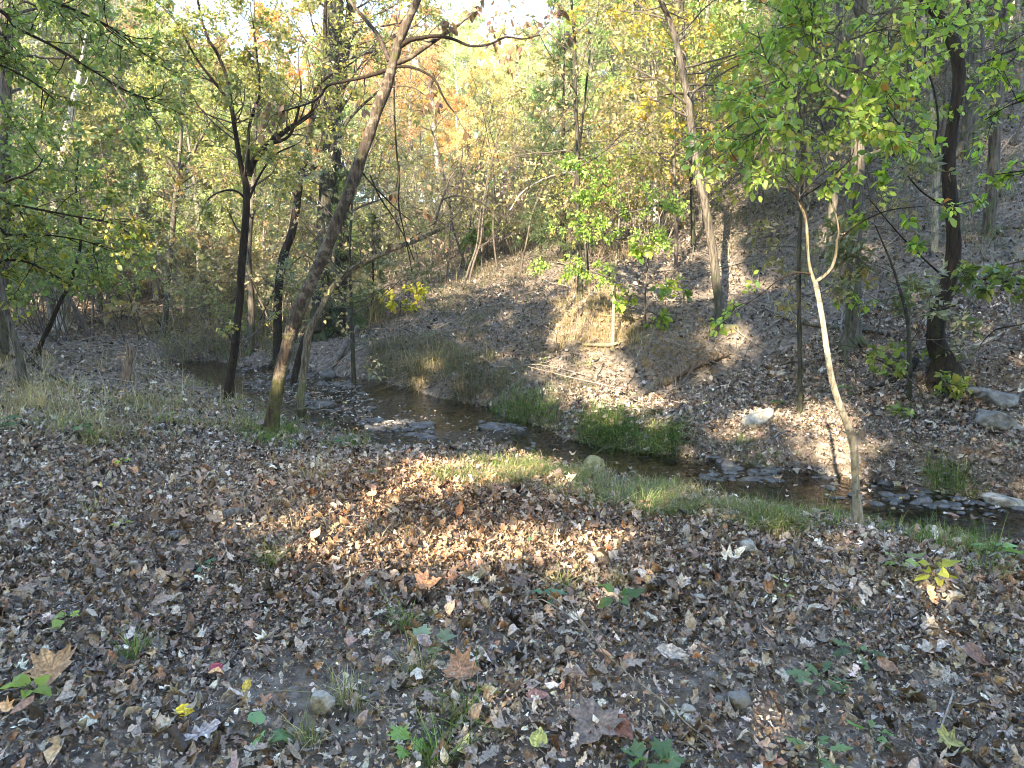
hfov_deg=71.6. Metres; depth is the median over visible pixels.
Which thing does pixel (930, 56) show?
cedar
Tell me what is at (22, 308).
woodland tree
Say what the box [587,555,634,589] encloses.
grass tuft
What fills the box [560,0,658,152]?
woodland tree
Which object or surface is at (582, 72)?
woodland tree
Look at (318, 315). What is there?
crooked tree
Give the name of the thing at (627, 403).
rock
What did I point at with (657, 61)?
woodland tree
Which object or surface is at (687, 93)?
bending tree
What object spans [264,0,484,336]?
twin stem tree
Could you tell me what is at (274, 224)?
bare sapling
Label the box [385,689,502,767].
grass tuft
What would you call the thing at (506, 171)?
shrub
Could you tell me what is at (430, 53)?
woodland tree
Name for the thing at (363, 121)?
bare sapling
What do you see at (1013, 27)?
cedar
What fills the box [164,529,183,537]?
bark piece
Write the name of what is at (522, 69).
woodland tree
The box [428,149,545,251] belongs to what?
shrub
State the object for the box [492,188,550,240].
shrub
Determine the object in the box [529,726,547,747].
fallen leaf
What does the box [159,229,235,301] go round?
shrub
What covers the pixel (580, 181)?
shrub
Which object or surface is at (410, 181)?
bare sapling
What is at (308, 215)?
bare sapling
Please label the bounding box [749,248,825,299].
dead limb
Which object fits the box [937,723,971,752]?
fallen leaf
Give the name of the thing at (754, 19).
woodland tree
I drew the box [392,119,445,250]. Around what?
bare sapling
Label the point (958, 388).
leafy sapling
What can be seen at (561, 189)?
shrub
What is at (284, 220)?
shrub
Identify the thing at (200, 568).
seedling
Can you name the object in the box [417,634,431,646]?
fallen leaf
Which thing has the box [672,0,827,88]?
woodland tree
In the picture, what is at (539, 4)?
sky
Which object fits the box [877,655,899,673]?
fallen leaf
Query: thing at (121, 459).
seedling
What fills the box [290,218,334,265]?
shrub
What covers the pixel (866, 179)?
bare sapling
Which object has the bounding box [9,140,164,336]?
shrub
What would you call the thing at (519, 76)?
woodland tree
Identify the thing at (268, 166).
woodland tree
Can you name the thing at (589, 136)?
bare sapling
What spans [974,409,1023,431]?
rock
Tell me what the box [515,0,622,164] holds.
woodland tree
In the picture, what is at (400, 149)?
shrub
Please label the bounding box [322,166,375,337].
cedar
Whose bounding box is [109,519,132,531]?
seedling
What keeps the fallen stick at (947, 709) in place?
on the ground at (804, 494)
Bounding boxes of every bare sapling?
[11,36,120,338]
[11,214,46,329]
[34,118,148,341]
[37,143,142,338]
[43,112,171,339]
[61,152,146,332]
[82,231,132,328]
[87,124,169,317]
[98,191,152,325]
[117,200,199,341]
[203,144,319,332]
[229,193,314,332]
[248,10,370,287]
[255,137,318,283]
[264,102,396,264]
[292,168,357,267]
[296,145,349,244]
[353,87,445,284]
[354,81,412,247]
[362,192,415,285]
[369,160,453,286]
[371,167,427,279]
[381,176,409,254]
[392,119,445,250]
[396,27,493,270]
[402,154,422,222]
[406,169,460,279]
[414,138,478,282]
[447,65,543,289]
[453,91,521,266]
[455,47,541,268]
[460,77,547,282]
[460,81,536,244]
[473,52,535,186]
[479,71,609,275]
[514,68,561,136]
[552,107,592,178]
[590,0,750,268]
[682,79,776,244]
[710,57,812,219]
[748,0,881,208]
[766,2,890,181]
[774,0,916,197]
[787,0,944,219]
[817,8,905,193]
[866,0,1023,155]
[868,0,1016,178]
[888,0,994,161]
[985,6,1019,48]
[1008,6,1023,147]
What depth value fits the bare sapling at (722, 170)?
13.01 m
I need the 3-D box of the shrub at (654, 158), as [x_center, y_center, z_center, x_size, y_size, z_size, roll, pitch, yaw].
[3.283,-3.848,13.367,3.523,2.810,3.597,-7,11,-40]
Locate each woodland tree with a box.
[10,33,81,316]
[11,0,116,275]
[11,0,156,326]
[12,0,154,303]
[12,0,176,313]
[20,0,183,286]
[22,1,108,167]
[47,121,155,307]
[63,0,146,144]
[71,0,175,185]
[89,83,183,235]
[93,32,240,316]
[108,4,221,309]
[123,12,273,322]
[130,0,176,86]
[135,65,262,282]
[163,45,233,267]
[174,46,249,221]
[175,33,239,189]
[177,89,298,280]
[188,28,292,236]
[196,65,316,314]
[208,63,318,273]
[216,66,251,184]
[240,0,355,210]
[243,39,318,206]
[253,197,316,260]
[281,34,389,198]
[281,61,308,145]
[284,28,379,175]
[290,11,392,182]
[309,20,357,98]
[343,30,383,197]
[345,85,406,205]
[346,40,413,187]
[347,40,390,200]
[349,20,427,191]
[354,0,453,204]
[359,49,420,196]
[371,11,428,193]
[377,18,413,145]
[382,32,473,213]
[389,33,453,170]
[391,5,449,162]
[391,69,451,184]
[392,42,459,176]
[397,21,460,198]
[407,15,467,155]
[413,35,498,158]
[421,9,492,201]
[425,30,483,162]
[430,9,497,164]
[430,88,513,192]
[443,5,499,125]
[445,44,528,188]
[455,0,712,300]
[455,47,506,160]
[460,68,507,165]
[466,37,546,169]
[470,22,528,190]
[474,29,556,216]
[492,77,539,169]
[496,20,527,170]
[503,55,557,159]
[507,31,570,174]
[512,19,579,127]
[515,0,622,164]
[521,0,643,209]
[534,0,606,152]
[538,8,625,157]
[557,7,622,136]
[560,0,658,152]
[563,0,670,189]
[578,0,707,203]
[580,0,744,220]
[582,0,752,227]
[589,0,676,172]
[591,0,820,223]
[612,0,749,170]
[614,0,737,163]
[636,67,750,187]
[660,0,757,132]
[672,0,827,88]
[686,0,851,131]
[718,0,1023,258]
[740,0,854,175]
[844,0,1023,165]
[867,0,1008,252]
[902,0,1009,238]
[956,0,1023,95]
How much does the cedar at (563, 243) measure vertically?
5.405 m
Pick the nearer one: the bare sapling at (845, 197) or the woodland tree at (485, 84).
the bare sapling at (845, 197)
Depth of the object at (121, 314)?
20.04 m
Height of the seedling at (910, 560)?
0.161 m
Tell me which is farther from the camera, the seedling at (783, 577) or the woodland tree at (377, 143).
the woodland tree at (377, 143)
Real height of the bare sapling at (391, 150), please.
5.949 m
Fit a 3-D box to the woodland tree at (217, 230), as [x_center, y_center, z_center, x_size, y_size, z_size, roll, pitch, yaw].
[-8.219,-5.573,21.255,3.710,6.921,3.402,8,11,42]
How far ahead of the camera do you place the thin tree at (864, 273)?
8.32 m
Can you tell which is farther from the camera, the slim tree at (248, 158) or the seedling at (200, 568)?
the slim tree at (248, 158)
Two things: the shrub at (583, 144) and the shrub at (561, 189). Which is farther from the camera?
the shrub at (583, 144)
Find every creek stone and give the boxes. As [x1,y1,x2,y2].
[339,402,351,407]
[446,410,456,414]
[459,425,472,431]
[500,434,510,440]
[516,433,527,438]
[524,438,533,444]
[547,444,562,449]
[637,456,649,461]
[661,457,676,464]
[685,466,709,473]
[706,454,731,461]
[811,485,824,492]
[812,474,838,484]
[877,480,891,486]
[881,485,904,493]
[907,487,933,495]
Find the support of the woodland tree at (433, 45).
on the ground at (804, 494)
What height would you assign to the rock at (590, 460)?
0.161 m
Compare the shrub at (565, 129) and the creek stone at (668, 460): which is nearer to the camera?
the creek stone at (668, 460)
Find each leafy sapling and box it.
[377,280,429,315]
[458,214,518,265]
[527,150,689,349]
[610,215,692,331]
[830,280,928,384]
[865,343,975,419]
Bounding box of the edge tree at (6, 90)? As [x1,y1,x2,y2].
[0,0,146,362]
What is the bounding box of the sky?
[134,0,899,201]
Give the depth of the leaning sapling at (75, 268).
10.26 m
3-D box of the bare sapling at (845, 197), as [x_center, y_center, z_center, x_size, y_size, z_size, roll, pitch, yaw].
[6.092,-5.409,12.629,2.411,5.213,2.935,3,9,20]
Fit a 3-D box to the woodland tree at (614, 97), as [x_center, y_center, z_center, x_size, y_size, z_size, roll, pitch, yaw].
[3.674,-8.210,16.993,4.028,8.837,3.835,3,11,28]
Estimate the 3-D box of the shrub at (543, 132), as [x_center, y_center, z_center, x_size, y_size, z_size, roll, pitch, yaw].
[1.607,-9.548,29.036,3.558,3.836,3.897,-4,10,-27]
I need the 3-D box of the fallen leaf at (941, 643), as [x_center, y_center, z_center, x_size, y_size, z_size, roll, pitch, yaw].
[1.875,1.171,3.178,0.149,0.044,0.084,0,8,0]
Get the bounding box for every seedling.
[0,414,21,428]
[0,673,51,697]
[50,610,79,632]
[71,419,93,437]
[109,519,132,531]
[113,458,130,463]
[155,412,175,420]
[192,557,215,571]
[248,711,292,745]
[325,435,341,446]
[387,724,430,758]
[411,624,457,657]
[531,588,566,607]
[597,582,644,613]
[620,737,685,767]
[771,573,794,596]
[783,735,852,767]
[786,660,851,695]
[832,639,885,670]
[837,384,856,393]
[841,601,864,611]
[846,719,893,748]
[883,551,925,571]
[914,559,961,588]
[959,517,981,529]
[971,541,1023,557]
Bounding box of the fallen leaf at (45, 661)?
[22,643,77,685]
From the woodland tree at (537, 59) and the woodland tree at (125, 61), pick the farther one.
the woodland tree at (537, 59)
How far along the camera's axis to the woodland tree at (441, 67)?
27.92 m
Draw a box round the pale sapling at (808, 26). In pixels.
[670,0,1001,525]
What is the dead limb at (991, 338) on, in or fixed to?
on the ground at (804, 494)
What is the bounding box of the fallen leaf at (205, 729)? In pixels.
[184,719,220,740]
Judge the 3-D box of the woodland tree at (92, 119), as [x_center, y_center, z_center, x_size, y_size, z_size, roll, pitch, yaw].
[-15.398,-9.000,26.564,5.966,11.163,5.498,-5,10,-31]
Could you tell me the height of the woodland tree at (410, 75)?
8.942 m
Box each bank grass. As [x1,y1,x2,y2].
[221,411,1023,582]
[339,227,660,425]
[480,380,1006,499]
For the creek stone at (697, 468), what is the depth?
7.74 m
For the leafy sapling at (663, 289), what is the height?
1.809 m
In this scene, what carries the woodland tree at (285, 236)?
on the ground at (804, 494)
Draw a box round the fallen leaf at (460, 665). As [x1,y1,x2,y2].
[442,646,482,680]
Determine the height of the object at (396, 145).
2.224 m
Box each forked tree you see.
[91,0,269,340]
[256,0,367,369]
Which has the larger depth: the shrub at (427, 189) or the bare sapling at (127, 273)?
the shrub at (427, 189)
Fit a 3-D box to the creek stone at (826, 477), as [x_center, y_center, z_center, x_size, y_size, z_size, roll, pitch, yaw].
[3.208,0.965,7.252,0.285,0.088,0.219,-5,10,-30]
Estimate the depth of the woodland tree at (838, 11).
10.97 m
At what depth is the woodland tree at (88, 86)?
25.57 m
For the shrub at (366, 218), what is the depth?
20.61 m
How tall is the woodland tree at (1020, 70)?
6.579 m
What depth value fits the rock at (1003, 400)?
7.56 m
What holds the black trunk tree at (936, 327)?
on the ground at (804, 494)
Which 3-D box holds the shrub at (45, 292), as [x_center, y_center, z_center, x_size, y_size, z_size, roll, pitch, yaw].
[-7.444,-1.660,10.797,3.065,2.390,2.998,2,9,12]
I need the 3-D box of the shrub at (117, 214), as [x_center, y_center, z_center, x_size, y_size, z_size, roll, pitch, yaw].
[-9.047,-2.850,13.235,3.780,4.158,3.976,1,9,5]
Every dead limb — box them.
[10,341,64,383]
[677,242,749,285]
[710,311,843,370]
[740,204,819,239]
[742,291,900,345]
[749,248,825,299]
[830,331,920,400]
[830,370,902,422]
[914,276,1023,350]
[964,198,1023,239]
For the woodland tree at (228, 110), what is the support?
on the ground at (804, 494)
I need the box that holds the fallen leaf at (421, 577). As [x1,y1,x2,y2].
[414,568,440,589]
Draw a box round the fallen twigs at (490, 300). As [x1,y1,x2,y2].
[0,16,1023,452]
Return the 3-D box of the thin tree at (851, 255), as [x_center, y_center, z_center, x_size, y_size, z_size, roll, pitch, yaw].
[4.274,-1.033,7.764,1.626,2.836,2.088,-4,9,-23]
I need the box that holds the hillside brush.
[155,128,1023,350]
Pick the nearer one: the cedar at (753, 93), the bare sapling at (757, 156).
the bare sapling at (757, 156)
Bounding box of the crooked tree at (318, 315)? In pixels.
[289,150,508,420]
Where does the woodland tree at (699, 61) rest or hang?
on the ground at (804, 494)
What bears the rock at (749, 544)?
on the ground at (804, 494)
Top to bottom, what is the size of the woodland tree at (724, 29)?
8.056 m
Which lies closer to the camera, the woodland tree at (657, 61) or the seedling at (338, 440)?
the seedling at (338, 440)
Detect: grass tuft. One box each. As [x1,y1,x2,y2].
[60,491,121,514]
[103,615,175,666]
[233,695,376,766]
[242,536,302,570]
[252,654,405,721]
[262,436,363,484]
[337,622,480,691]
[362,573,456,634]
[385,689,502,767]
[401,643,519,743]
[537,555,591,593]
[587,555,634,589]
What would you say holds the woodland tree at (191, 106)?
on the ground at (804, 494)
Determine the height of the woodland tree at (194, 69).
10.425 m
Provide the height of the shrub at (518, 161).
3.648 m
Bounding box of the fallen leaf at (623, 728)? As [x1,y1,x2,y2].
[608,713,633,739]
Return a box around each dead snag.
[41,31,90,332]
[465,102,508,183]
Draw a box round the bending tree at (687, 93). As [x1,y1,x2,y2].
[564,0,838,323]
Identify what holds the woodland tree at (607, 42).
on the ground at (804, 494)
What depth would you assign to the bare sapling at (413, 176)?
25.98 m
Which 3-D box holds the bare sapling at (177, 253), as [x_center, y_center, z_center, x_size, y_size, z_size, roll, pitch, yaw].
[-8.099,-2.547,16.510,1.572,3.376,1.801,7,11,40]
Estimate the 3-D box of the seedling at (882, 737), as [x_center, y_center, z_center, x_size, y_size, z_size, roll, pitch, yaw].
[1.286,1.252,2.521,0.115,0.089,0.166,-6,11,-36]
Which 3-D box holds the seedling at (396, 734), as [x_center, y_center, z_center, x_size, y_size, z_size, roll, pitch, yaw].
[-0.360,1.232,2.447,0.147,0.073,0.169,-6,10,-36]
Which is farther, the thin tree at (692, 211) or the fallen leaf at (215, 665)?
the thin tree at (692, 211)
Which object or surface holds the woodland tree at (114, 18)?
on the ground at (804, 494)
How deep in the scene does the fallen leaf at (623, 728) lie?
2.50 m
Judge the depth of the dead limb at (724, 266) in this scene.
11.98 m
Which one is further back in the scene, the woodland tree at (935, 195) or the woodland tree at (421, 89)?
the woodland tree at (421, 89)
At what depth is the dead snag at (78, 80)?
18.25 m
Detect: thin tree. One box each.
[95,0,198,300]
[239,54,448,390]
[469,0,720,284]
[557,0,803,250]
[737,49,878,413]
[789,149,988,400]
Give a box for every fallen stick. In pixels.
[530,594,742,765]
[860,440,899,452]
[937,692,953,734]
[948,699,978,705]
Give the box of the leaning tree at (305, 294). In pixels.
[254,0,591,433]
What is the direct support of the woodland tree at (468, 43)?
on the ground at (804, 494)
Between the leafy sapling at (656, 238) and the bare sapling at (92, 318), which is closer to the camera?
the leafy sapling at (656, 238)
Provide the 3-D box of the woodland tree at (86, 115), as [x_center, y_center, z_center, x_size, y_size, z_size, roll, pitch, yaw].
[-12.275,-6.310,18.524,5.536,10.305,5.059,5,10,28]
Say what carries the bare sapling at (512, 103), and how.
on the ground at (804, 494)
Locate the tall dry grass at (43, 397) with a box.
[0,302,314,450]
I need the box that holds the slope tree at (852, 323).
[809,0,1023,369]
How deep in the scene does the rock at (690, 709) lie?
2.64 m
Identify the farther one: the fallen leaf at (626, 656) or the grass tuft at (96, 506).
the grass tuft at (96, 506)
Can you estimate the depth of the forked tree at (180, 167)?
16.56 m
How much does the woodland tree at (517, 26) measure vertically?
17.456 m
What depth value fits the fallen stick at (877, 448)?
7.18 m
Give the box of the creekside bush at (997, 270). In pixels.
[948,260,1023,344]
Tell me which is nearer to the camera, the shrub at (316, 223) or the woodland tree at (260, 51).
the shrub at (316, 223)
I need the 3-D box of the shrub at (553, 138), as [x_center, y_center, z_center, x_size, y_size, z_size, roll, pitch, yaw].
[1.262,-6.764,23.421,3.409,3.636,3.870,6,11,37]
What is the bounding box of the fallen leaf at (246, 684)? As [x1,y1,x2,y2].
[242,677,250,691]
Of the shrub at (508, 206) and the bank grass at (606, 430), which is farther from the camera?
the shrub at (508, 206)
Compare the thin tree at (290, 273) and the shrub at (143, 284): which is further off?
the shrub at (143, 284)
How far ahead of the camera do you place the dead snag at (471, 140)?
28.84 m
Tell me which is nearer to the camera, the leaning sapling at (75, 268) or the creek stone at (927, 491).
the creek stone at (927, 491)
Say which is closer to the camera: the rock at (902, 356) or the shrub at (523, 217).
the rock at (902, 356)
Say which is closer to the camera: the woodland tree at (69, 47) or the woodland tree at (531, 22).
the woodland tree at (69, 47)
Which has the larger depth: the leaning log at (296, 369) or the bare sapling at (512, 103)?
the bare sapling at (512, 103)
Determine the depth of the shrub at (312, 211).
21.96 m
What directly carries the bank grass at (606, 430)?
on the ground at (804, 494)
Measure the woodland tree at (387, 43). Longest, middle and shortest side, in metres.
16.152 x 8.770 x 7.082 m
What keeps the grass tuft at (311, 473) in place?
on the ground at (804, 494)
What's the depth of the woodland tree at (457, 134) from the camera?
26.61 m
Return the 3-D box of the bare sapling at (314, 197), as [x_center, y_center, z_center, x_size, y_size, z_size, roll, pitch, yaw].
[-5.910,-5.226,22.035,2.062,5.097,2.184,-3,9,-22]
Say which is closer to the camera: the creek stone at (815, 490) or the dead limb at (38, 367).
the creek stone at (815, 490)
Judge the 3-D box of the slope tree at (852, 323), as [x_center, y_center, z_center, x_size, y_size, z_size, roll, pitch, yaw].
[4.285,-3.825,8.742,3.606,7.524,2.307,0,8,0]
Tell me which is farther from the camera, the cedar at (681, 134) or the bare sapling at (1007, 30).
the cedar at (681, 134)
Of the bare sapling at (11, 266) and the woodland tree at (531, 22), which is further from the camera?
the woodland tree at (531, 22)
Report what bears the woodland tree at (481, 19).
on the ground at (804, 494)
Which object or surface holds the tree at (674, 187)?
on the ground at (804, 494)
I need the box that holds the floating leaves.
[243,368,1020,524]
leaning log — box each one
[288,327,320,395]
[327,325,358,370]
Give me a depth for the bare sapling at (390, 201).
22.65 m
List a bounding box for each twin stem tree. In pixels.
[208,0,439,342]
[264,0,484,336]
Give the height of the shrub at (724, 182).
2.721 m
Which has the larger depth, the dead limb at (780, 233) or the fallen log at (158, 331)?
the fallen log at (158, 331)
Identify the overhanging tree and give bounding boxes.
[0,0,214,165]
[0,96,176,324]
[961,0,1023,189]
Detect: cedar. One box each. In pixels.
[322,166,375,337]
[351,212,393,312]
[508,84,567,252]
[525,30,604,265]
[600,12,650,185]
[659,77,700,184]
[699,0,775,131]
[718,44,780,154]
[758,3,830,132]
[785,1,872,117]
[842,1,898,84]
[880,4,951,102]
[993,0,1023,50]
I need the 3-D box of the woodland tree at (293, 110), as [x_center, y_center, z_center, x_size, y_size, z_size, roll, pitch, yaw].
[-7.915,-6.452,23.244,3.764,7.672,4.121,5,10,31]
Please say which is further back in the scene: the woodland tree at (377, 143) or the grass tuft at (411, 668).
the woodland tree at (377, 143)
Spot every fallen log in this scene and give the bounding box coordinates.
[135,317,185,341]
[208,508,252,522]
[630,351,728,402]
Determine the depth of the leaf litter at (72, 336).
12.19 m
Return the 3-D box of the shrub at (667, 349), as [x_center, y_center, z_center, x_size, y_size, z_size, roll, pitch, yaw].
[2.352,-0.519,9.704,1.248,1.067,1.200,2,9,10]
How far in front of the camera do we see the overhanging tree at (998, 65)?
5.91 m
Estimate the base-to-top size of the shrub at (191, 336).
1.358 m
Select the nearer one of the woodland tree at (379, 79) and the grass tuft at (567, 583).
the grass tuft at (567, 583)
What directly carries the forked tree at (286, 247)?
on the ground at (804, 494)
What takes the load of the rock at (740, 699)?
on the ground at (804, 494)
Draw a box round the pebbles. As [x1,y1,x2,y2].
[236,366,1023,522]
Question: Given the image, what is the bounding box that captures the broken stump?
[120,340,135,384]
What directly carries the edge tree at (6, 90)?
on the ground at (804, 494)
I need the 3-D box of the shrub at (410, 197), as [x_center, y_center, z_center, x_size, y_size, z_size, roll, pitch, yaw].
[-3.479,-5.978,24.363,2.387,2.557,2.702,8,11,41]
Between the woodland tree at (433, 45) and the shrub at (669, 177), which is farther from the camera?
the woodland tree at (433, 45)
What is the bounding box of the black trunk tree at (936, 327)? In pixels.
[789,0,1002,402]
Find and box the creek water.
[168,361,1023,541]
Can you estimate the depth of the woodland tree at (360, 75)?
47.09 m
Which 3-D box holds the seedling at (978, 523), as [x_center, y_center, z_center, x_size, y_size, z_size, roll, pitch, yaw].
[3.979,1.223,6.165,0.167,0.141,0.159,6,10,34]
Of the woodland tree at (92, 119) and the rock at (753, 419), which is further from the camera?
the woodland tree at (92, 119)
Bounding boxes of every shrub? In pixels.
[2,225,166,342]
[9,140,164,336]
[9,150,154,334]
[9,257,25,322]
[11,143,145,334]
[30,257,86,323]
[67,169,259,335]
[89,124,292,341]
[127,255,171,297]
[142,233,206,296]
[150,256,282,346]
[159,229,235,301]
[159,304,231,362]
[186,232,277,278]
[191,225,376,335]
[204,275,294,340]
[252,252,307,304]
[254,199,314,246]
[254,240,314,300]
[283,181,391,263]
[287,131,381,210]
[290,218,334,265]
[292,201,367,260]
[302,196,393,263]
[306,192,392,233]
[348,122,456,234]
[353,126,429,195]
[354,202,459,279]
[358,206,431,252]
[365,184,486,267]
[376,173,444,231]
[378,135,440,182]
[381,149,432,190]
[389,191,469,255]
[394,167,462,212]
[405,193,443,222]
[409,144,496,240]
[411,207,469,259]
[417,170,457,203]
[419,154,536,257]
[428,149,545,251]
[461,154,544,245]
[469,179,559,255]
[476,143,523,203]
[490,126,557,225]
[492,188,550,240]
[493,132,587,228]
[494,146,558,232]
[499,148,569,237]
[513,111,603,164]
[519,149,650,263]
[527,109,601,157]
[541,96,697,250]
[543,135,683,239]
[548,138,626,225]
[549,127,610,194]
[565,63,770,261]
[580,119,612,162]
[581,56,670,133]
[591,102,800,252]
[638,309,732,384]
[650,87,816,210]
[756,0,899,117]
[799,72,842,112]
[811,41,932,116]
[908,29,1023,129]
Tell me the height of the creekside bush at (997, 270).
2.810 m
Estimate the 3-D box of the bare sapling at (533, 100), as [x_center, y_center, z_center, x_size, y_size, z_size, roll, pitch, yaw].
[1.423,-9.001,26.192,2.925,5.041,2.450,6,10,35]
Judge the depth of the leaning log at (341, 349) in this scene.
14.02 m
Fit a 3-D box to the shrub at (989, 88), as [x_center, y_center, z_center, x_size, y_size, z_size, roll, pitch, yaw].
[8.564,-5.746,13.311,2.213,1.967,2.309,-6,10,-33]
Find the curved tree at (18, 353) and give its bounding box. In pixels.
[0,125,90,389]
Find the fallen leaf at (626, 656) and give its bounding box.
[623,652,636,660]
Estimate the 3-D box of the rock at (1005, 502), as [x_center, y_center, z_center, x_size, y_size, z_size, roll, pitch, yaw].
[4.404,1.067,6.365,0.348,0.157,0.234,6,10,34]
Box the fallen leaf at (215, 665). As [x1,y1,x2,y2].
[210,663,223,669]
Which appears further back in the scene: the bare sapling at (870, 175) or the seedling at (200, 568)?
the bare sapling at (870, 175)
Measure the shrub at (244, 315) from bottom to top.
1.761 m
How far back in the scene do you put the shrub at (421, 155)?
24.35 m
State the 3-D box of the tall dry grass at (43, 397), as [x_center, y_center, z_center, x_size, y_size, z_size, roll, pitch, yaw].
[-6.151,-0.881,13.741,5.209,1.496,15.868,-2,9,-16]
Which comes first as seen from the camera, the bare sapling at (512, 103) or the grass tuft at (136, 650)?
the grass tuft at (136, 650)
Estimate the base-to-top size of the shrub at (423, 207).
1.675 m
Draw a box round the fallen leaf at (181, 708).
[176,703,193,715]
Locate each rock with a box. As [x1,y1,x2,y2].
[128,560,137,566]
[310,690,335,714]
[582,455,604,471]
[608,461,618,470]
[622,400,632,405]
[679,703,695,714]
[692,594,705,599]
[713,695,724,704]
[723,324,738,333]
[726,690,751,710]
[740,539,757,554]
[741,407,773,428]
[773,371,787,377]
[890,351,906,360]
[963,387,991,395]
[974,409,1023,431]
[976,390,1019,409]
[980,492,1023,513]
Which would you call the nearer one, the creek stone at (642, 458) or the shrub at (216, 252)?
the creek stone at (642, 458)
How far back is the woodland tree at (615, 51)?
24.23 m
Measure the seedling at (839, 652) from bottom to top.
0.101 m
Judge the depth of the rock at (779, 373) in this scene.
9.19 m
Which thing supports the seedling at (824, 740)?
on the ground at (804, 494)
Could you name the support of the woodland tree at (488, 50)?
on the ground at (804, 494)
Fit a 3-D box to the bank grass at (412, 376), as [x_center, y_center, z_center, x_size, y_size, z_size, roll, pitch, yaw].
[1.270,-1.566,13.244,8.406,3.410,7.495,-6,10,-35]
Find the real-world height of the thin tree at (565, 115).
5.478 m
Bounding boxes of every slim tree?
[127,0,390,402]
[188,0,319,358]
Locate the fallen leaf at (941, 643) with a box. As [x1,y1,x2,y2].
[916,637,945,652]
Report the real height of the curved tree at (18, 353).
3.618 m
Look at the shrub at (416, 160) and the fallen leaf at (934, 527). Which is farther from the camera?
the shrub at (416, 160)
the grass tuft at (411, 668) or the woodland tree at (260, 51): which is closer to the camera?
the grass tuft at (411, 668)
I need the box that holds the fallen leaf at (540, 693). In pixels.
[526,688,548,700]
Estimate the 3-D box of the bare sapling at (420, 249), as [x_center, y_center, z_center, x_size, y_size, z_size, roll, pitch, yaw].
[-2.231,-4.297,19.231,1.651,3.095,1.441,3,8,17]
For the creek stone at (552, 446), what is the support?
on the ground at (804, 494)
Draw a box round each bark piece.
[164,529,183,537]
[280,504,308,514]
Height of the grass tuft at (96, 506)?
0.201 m
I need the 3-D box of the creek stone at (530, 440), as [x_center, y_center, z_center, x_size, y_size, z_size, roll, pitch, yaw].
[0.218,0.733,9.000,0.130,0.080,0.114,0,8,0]
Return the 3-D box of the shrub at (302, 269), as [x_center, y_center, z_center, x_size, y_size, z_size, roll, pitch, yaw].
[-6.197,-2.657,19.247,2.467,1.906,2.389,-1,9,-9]
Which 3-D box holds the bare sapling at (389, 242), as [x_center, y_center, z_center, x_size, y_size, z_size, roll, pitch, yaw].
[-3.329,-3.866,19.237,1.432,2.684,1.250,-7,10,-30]
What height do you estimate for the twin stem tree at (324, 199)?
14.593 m
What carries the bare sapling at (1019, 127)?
on the ground at (804, 494)
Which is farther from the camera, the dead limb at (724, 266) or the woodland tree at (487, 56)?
the woodland tree at (487, 56)
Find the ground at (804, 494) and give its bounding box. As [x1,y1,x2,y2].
[0,4,1023,767]
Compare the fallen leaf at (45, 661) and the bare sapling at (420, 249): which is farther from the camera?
the bare sapling at (420, 249)
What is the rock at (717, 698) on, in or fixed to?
on the ground at (804, 494)
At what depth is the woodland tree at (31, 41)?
18.29 m
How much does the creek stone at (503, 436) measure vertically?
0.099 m
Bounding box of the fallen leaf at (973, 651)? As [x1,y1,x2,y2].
[964,642,996,664]
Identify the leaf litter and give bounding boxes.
[0,0,1023,440]
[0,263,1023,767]
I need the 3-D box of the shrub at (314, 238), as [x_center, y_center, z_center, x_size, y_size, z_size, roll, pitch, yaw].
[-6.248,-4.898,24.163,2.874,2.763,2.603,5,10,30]
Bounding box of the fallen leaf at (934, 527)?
[930,525,939,538]
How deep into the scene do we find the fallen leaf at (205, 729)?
2.40 m
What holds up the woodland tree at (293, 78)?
on the ground at (804, 494)
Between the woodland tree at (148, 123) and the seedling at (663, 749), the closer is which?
the seedling at (663, 749)
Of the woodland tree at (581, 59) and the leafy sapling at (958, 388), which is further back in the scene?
the woodland tree at (581, 59)
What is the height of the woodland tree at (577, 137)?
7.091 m
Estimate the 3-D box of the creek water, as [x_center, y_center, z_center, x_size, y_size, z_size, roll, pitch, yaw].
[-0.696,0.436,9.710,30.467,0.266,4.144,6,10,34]
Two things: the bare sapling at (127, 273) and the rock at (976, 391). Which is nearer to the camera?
the rock at (976, 391)
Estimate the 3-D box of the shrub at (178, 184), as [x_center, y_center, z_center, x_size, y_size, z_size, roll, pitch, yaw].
[-7.741,-3.452,16.884,4.634,5.018,4.849,-2,9,-12]
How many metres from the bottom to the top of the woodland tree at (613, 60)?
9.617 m
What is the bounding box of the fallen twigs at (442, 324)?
[0,78,1023,453]
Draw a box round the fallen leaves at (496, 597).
[0,309,1021,767]
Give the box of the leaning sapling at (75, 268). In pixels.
[0,89,160,357]
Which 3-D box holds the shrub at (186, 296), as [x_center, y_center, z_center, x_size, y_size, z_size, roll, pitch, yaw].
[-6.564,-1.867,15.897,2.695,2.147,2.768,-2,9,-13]
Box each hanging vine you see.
[251,234,332,319]
[355,175,445,286]
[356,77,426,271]
[501,103,573,210]
[509,146,606,216]
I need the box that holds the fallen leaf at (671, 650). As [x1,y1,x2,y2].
[656,643,689,659]
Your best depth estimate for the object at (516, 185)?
16.29 m
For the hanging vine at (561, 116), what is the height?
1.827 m
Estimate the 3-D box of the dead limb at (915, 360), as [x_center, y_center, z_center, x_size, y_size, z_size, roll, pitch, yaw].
[4.241,-0.205,8.390,1.076,0.811,0.731,5,10,32]

